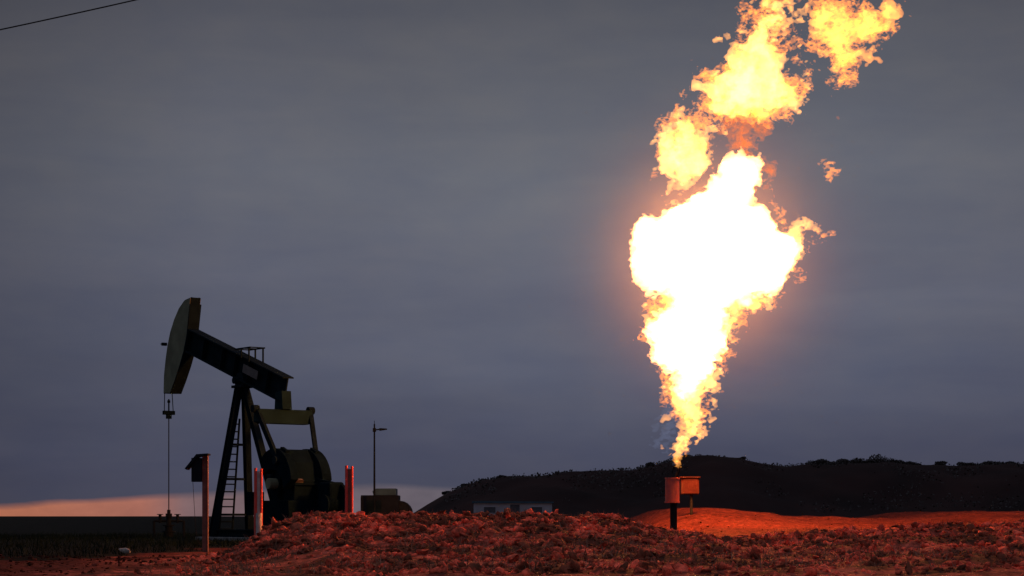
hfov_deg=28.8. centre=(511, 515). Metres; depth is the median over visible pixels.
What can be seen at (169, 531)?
wellhead
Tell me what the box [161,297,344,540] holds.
pump jack
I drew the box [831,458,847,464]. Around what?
shrub
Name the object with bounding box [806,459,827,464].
shrub
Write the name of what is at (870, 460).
shrub
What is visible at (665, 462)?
scrub
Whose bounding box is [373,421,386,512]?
mast
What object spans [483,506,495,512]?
window
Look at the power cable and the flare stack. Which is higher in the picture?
the power cable
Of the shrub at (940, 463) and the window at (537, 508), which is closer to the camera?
the window at (537, 508)
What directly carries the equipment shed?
on the ground at (735, 521)
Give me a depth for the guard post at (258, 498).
59.96 m
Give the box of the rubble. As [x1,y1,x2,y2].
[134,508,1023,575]
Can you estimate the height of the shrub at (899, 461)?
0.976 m
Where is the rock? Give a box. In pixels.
[119,548,129,552]
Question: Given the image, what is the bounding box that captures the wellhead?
[153,510,184,536]
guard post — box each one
[254,468,262,534]
[345,466,352,512]
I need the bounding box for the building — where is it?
[472,501,553,515]
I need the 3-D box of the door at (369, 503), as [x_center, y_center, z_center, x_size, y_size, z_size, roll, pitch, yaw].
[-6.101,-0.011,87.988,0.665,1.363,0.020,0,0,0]
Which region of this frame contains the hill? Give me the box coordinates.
[414,455,1023,517]
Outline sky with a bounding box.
[0,0,1023,515]
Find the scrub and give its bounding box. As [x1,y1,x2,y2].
[444,454,1023,512]
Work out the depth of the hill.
232.59 m
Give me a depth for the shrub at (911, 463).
250.06 m
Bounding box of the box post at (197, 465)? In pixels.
[185,453,210,551]
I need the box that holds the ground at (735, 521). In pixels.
[0,508,1023,575]
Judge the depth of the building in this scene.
190.00 m
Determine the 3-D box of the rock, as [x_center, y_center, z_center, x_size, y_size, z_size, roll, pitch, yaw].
[-9.518,0.865,49.006,0.310,0.165,0.118,0,0,19]
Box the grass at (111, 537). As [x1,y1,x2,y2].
[0,530,247,557]
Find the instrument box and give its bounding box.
[679,477,699,514]
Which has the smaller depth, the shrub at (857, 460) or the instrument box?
the instrument box
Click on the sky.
(499, 237)
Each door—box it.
[366,500,380,514]
[510,504,519,512]
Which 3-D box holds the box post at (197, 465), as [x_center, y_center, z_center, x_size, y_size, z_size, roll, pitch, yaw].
[-7.894,-0.230,50.000,0.580,2.673,0.480,0,0,0]
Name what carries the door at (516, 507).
in the building
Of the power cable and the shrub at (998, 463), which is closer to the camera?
the power cable
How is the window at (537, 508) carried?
in the building
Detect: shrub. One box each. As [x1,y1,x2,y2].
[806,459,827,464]
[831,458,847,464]
[845,458,865,463]
[863,458,883,462]
[864,454,893,462]
[892,460,906,463]
[904,461,921,464]
[934,461,947,464]
[956,462,984,465]
[981,461,1004,464]
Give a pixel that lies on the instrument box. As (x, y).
(689, 485)
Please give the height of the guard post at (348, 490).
2.616 m
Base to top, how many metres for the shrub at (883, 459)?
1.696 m
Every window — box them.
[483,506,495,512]
[531,506,542,512]
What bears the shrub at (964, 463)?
on the hill
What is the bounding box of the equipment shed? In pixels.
[361,488,412,514]
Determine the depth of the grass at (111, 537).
62.47 m
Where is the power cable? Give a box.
[0,0,135,29]
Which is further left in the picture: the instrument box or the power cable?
the power cable
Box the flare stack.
[665,464,680,529]

